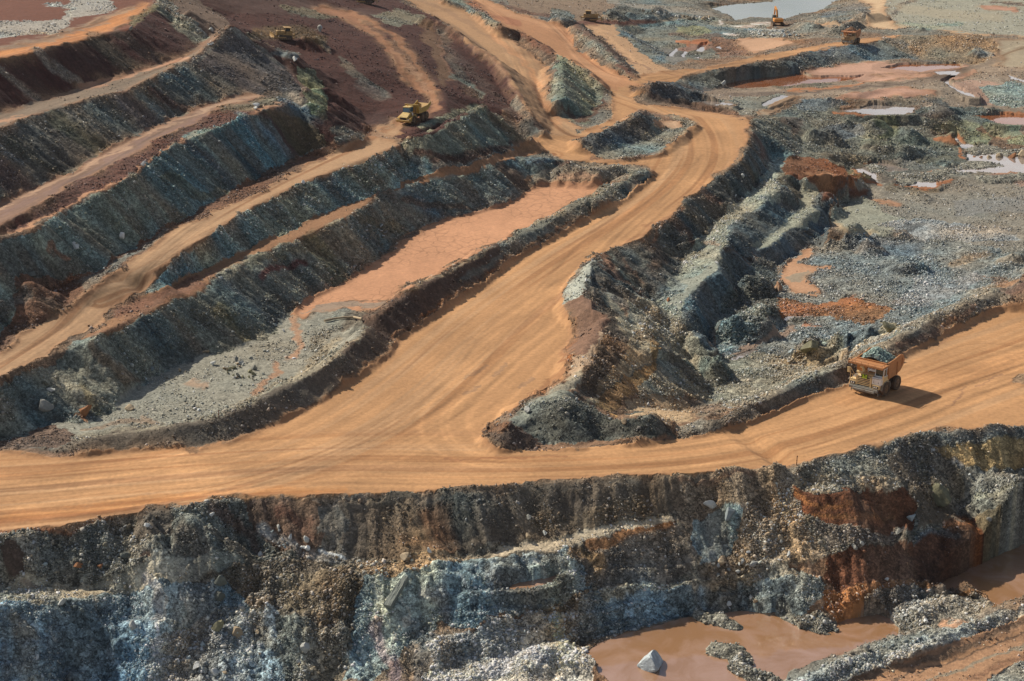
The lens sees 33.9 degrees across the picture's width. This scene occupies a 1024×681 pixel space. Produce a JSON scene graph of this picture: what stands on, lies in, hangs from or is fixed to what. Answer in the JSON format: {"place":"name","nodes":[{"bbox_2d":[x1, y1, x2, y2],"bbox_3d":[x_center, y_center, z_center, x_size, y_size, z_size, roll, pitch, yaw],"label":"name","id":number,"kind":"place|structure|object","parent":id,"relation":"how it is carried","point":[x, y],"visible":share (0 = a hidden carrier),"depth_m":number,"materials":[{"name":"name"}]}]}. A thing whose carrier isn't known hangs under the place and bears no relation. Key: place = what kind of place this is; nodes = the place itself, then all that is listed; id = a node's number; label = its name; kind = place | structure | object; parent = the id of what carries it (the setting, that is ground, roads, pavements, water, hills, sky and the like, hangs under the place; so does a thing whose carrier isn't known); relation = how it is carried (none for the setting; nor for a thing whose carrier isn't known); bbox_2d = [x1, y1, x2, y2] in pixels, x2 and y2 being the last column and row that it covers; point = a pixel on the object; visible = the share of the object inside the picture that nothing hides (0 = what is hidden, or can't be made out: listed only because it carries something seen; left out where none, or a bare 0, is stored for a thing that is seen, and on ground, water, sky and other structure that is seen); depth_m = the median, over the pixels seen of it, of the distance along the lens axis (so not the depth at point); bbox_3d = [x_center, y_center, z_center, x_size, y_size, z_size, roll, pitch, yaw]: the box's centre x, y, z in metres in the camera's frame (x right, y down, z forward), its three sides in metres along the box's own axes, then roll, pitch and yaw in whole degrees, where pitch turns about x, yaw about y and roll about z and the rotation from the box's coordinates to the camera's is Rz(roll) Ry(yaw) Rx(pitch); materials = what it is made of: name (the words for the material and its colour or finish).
{"place":"outdoors","nodes":[
{"label":"outdoors","id":0,"kind":"place"},
{"bbox_2d":[0,0,1023,680],"bbox_3d":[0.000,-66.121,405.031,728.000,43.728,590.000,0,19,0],"label":"ground","id":1,"kind":"structure","parent":0,"point":[420,404],"depth_m":236.54,"materials":[{"name":"orange soil"}]},
{"bbox_2d":[39,399,53,411],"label":"boulder","id":2,"kind":"object","parent":1,"relation":"on","point":[45,405],"visible":1,"depth_m":206.11,"materials":[{"name":"grey stone"}]},
{"bbox_2d":[58,598,65,605],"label":"boulder","id":3,"kind":"object","parent":1,"relation":"on","point":[62,601],"visible":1,"depth_m":170.64,"materials":[{"name":"grey stone"}]},
{"bbox_2d":[72,242,78,248],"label":"boulder","id":4,"kind":"object","parent":1,"relation":"on","point":[75,246],"visible":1,"depth_m":239.75,"materials":[{"name":"grey stone"}]},
{"bbox_2d":[73,562,82,567],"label":"boulder","id":5,"kind":"object","parent":1,"relation":"on","point":[77,565],"visible":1,"depth_m":175.22,"materials":[{"name":"brown stone"}]},
{"bbox_2d":[79,405,91,416],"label":"boulder","id":6,"kind":"object","parent":1,"relation":"on","point":[84,411],"visible":1,"depth_m":206.55,"materials":[{"name":"orange stone"}]},
{"bbox_2d":[119,232,124,238],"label":"boulder","id":7,"kind":"object","parent":1,"relation":"on","point":[121,234],"visible":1,"depth_m":248.45,"materials":[{"name":"grey stone"}]},
{"bbox_2d":[120,552,130,558],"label":"boulder","id":8,"kind":"object","parent":1,"relation":"on","point":[124,555],"visible":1,"depth_m":176.35,"materials":[{"name":"grey stone"}]},
{"bbox_2d":[125,404,133,410],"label":"boulder","id":9,"kind":"object","parent":1,"relation":"on","point":[129,407],"visible":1,"depth_m":209.66,"materials":[{"name":"beige stone"}]},
{"bbox_2d":[129,620,135,630],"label":"boulder","id":10,"kind":"object","parent":1,"relation":"on","point":[132,625],"visible":1,"depth_m":170.76,"materials":[{"name":"grey stone"}]},
{"bbox_2d":[193,661,199,669],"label":"boulder","id":11,"kind":"object","parent":1,"relation":"on","point":[196,664],"visible":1,"depth_m":169.54,"materials":[{"name":"grey stone"}]},
{"bbox_2d":[210,668,217,675],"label":"boulder","id":12,"kind":"object","parent":1,"relation":"on","point":[214,671],"visible":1,"depth_m":169.15,"materials":[{"name":"grey stone"}]},
{"bbox_2d":[211,620,223,631],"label":"boulder","id":13,"kind":"object","parent":1,"relation":"on","point":[217,626],"visible":1,"depth_m":172.62,"materials":[{"name":"stone"}]},
{"bbox_2d":[214,591,224,601],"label":"boulder","id":14,"kind":"object","parent":1,"relation":"on","point":[219,596],"visible":1,"depth_m":175.22,"materials":[{"name":"grey stone"}]},
{"bbox_2d":[214,575,226,585],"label":"boulder","id":15,"kind":"object","parent":1,"relation":"on","point":[220,580],"visible":1,"depth_m":175.40,"materials":[{"name":"grey stone"}]},
{"bbox_2d":[231,626,243,638],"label":"boulder","id":16,"kind":"object","parent":1,"relation":"on","point":[236,629],"visible":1,"depth_m":172.49,"materials":[{"name":"brown stone"}]},
{"bbox_2d":[270,26,294,39],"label":"bulldozer","id":17,"kind":"object","parent":1,"relation":"on","point":[286,32],"visible":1,"depth_m":363.07,"materials":[{"name":"yellow metal"}]},
{"bbox_2d":[300,642,309,652],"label":"boulder","id":18,"kind":"object","parent":1,"relation":"on","point":[304,647],"visible":1,"depth_m":170.68,"materials":[{"name":"grey stone"}]},
{"bbox_2d":[303,536,308,542],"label":"boulder","id":19,"kind":"object","parent":1,"relation":"on","point":[306,539],"visible":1,"depth_m":181.31,"materials":[{"name":"grey stone"}]},
{"bbox_2d":[324,316,362,321],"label":"pipe","id":20,"kind":"object","parent":1,"relation":"on","point":[342,317],"visible":1,"depth_m":244.43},
{"bbox_2d":[356,0,377,3],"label":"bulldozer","id":21,"kind":"object","parent":1,"relation":"on","point":[367,1],"visible":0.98,"depth_m":431.29,"materials":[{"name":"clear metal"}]},
{"bbox_2d":[383,575,408,608],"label":"rock slab","id":22,"kind":"object","parent":1,"relation":"on","point":[392,597],"visible":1,"depth_m":175.97,"materials":[{"name":"grey stone"}]},
{"bbox_2d":[400,552,408,560],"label":"boulder","id":23,"kind":"object","parent":1,"relation":"on","point":[404,556],"visible":1,"depth_m":179.76,"materials":[{"name":"beige stone"}]},
{"bbox_2d":[396,100,430,123],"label":"articulated truck","id":24,"kind":"object","parent":1,"relation":"on","point":[411,113],"visible":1,"depth_m":326.92,"materials":[{"name":"yellow paint"}]},
{"bbox_2d":[0,0,1023,680],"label":"rubble","id":25,"kind":"object","parent":1,"relation":"on","point":[478,664],"visible":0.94,"depth_m":221.70,"materials":[{"name":"stone"}]},
{"bbox_2d":[524,406,530,413],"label":"boulder","id":26,"kind":"object","parent":1,"relation":"on","point":[527,409],"visible":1,"depth_m":203.08,"materials":[{"name":"white stone"}]},
{"bbox_2d":[581,10,602,21],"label":"bulldozer","id":27,"kind":"object","parent":1,"relation":"on","point":[588,16],"visible":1,"depth_m":509.54,"materials":[{"name":"yellow metal"}]},
{"bbox_2d":[621,418,626,423],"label":"boulder","id":28,"kind":"object","parent":1,"relation":"on","point":[623,420],"visible":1,"depth_m":200.44,"materials":[{"name":"beige stone"}]},
{"bbox_2d":[637,650,662,672],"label":"boulder","id":29,"kind":"object","parent":1,"relation":"on","point":[651,661],"visible":0.99,"depth_m":171.85,"materials":[{"name":"grey stone"}]},
{"bbox_2d":[703,500,716,508],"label":"boulder","id":30,"kind":"object","parent":1,"relation":"on","point":[711,504],"visible":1,"depth_m":189.05,"materials":[{"name":"grey stone"}]},
{"bbox_2d":[718,557,724,564],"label":"boulder","id":31,"kind":"object","parent":1,"relation":"on","point":[720,561],"visible":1,"depth_m":185.59,"materials":[{"name":"beige stone"}]},
{"bbox_2d":[725,507,735,520],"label":"boulder","id":32,"kind":"object","parent":1,"relation":"on","point":[729,512],"visible":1,"depth_m":187.85,"materials":[{"name":"grey stone"}]},
{"bbox_2d":[749,561,756,566],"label":"boulder","id":33,"kind":"object","parent":1,"relation":"on","point":[752,563],"visible":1,"depth_m":184.94,"materials":[{"name":"grey stone"}]},
{"bbox_2d":[771,6,783,25],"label":"excavator","id":34,"kind":"object","parent":1,"relation":"on","point":[776,19],"visible":1,"depth_m":534.44,"materials":[{"name":"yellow metal"}]},
{"bbox_2d":[800,340,818,352],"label":"boulder","id":35,"kind":"object","parent":1,"relation":"on","point":[809,346],"visible":1,"depth_m":251.01,"materials":[{"name":"beige stone"}]},
{"bbox_2d":[846,657,851,664],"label":"boulder","id":36,"kind":"object","parent":1,"relation":"on","point":[849,659],"visible":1,"depth_m":169.98,"materials":[{"name":"grey stone"}]},
{"bbox_2d":[840,26,860,43],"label":"dump truck","id":37,"kind":"object","parent":1,"relation":"on","point":[851,36],"visible":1,"depth_m":482.05,"materials":[{"name":"orange metal"}]},
{"bbox_2d":[864,644,869,650],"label":"boulder","id":38,"kind":"object","parent":1,"relation":"on","point":[866,647],"visible":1,"depth_m":171.91,"materials":[{"name":"grey stone"}]},
{"bbox_2d":[847,346,904,396],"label":"dump truck","id":39,"kind":"object","parent":1,"relation":"on","point":[878,368],"visible":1,"depth_m":214.41,"materials":[{"name":"orange metal"}]},
{"bbox_2d":[882,321,896,332],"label":"boulder","id":40,"kind":"object","parent":1,"relation":"on","point":[889,327],"visible":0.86,"depth_m":242.57,"materials":[{"name":"grey stone"}]},
{"bbox_2d":[907,514,915,520],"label":"boulder","id":41,"kind":"object","parent":1,"relation":"on","point":[910,517],"visible":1,"depth_m":191.46,"materials":[{"name":"grey stone"}]},
{"bbox_2d":[931,482,950,506],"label":"boulder","id":42,"kind":"object","parent":1,"relation":"on","point":[941,495],"visible":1,"depth_m":196.49,"materials":[{"name":"grey stone"}]},
{"bbox_2d":[1008,153,1016,157],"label":"boulder","id":43,"kind":"object","parent":1,"relation":"on","point":[1013,155],"visible":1,"depth_m":384.44,"materials":[{"name":"orange stone"}]},
{"bbox_2d":[1018,149,1023,156],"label":"boulder","id":44,"kind":"object","parent":1,"relation":"on","point":[1021,153],"visible":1,"depth_m":385.50,"materials":[{"name":"beige stone"}]},
{"bbox_2d":[509,575,556,588],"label":"water","id":45,"kind":"structure","parent":0,"point":[533,583],"depth_m":179.79,"materials":[{"name":"brown liquid"}]},
{"bbox_2d":[669,48,678,56],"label":"water","id":46,"kind":"structure","parent":0,"point":[672,53],"depth_m":485.86,"materials":[{"name":"grey liquid"}]},
{"bbox_2d":[696,44,706,51],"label":"water","id":47,"kind":"structure","parent":0,"point":[701,48],"depth_m":492.63,"materials":[{"name":"grey liquid"}]},
{"bbox_2d":[702,101,731,104],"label":"water","id":48,"kind":"structure","parent":0,"point":[714,103],"depth_m":400.82,"materials":[{"name":"grey liquid"}]},
{"bbox_2d":[586,611,898,680],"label":"water","id":49,"kind":"structure","parent":0,"point":[776,645],"depth_m":176.84,"materials":[{"name":"brown liquid"}]},
{"bbox_2d":[729,349,757,359],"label":"water","id":50,"kind":"structure","parent":0,"point":[740,355],"depth_m":257.18,"materials":[{"name":"grey liquid"}]},
{"bbox_2d":[711,0,834,19],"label":"water","id":51,"kind":"structure","parent":0,"point":[788,8],"depth_m":579.57,"materials":[{"name":"grey liquid"}]},
{"bbox_2d":[762,95,787,105],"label":"water","id":52,"kind":"structure","parent":0,"point":[773,100],"depth_m":414.05,"materials":[{"name":"grey liquid"}]},
{"bbox_2d":[782,315,802,320],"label":"water","id":53,"kind":"structure","parent":0,"point":[787,318],"depth_m":273.96,"materials":[{"name":"grey liquid"}]},
{"bbox_2d":[726,74,861,88],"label":"water","id":54,"kind":"structure","parent":0,"point":[791,80],"depth_m":445.38,"materials":[{"name":"liquid"}]},
{"bbox_2d":[842,105,913,114],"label":"water","id":55,"kind":"structure","parent":0,"point":[877,110],"depth_m":414.44,"materials":[{"name":"grey liquid"}]},
{"bbox_2d":[856,162,907,181],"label":"water","id":56,"kind":"structure","parent":0,"point":[891,168],"depth_m":373.46,"materials":[{"name":"grey liquid"}]},
{"bbox_2d":[888,64,960,71],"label":"water","id":57,"kind":"structure","parent":0,"point":[920,68],"depth_m":466.78,"materials":[{"name":"liquid"}]},
{"bbox_2d":[936,70,959,74],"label":"water","id":58,"kind":"structure","parent":0,"point":[947,72],"depth_m":456.55,"materials":[{"name":"grey liquid"}]},
{"bbox_2d":[942,75,974,96],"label":"water","id":59,"kind":"structure","parent":0,"point":[962,91],"depth_m":436.64,"materials":[{"name":"grey liquid"}]},
{"bbox_2d":[909,136,1023,186],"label":"water","id":60,"kind":"structure","parent":0,"point":[1016,164],"depth_m":379.25,"materials":[{"name":"grey liquid"}]},
{"bbox_2d":[943,544,1023,604],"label":"water","id":61,"kind":"structure","parent":0,"point":[998,580],"depth_m":191.84,"materials":[{"name":"brown liquid"}]},
{"bbox_2d":[973,114,1023,124],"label":"water","id":62,"kind":"structure","parent":0,"point":[1010,119],"depth_m":415.11,"materials":[{"name":"liquid"}]},
{"bbox_2d":[1009,75,1023,81],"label":"water","id":63,"kind":"structure","parent":0,"point":[1014,78],"depth_m":448.89,"materials":[{"name":"grey liquid"}]}
]}

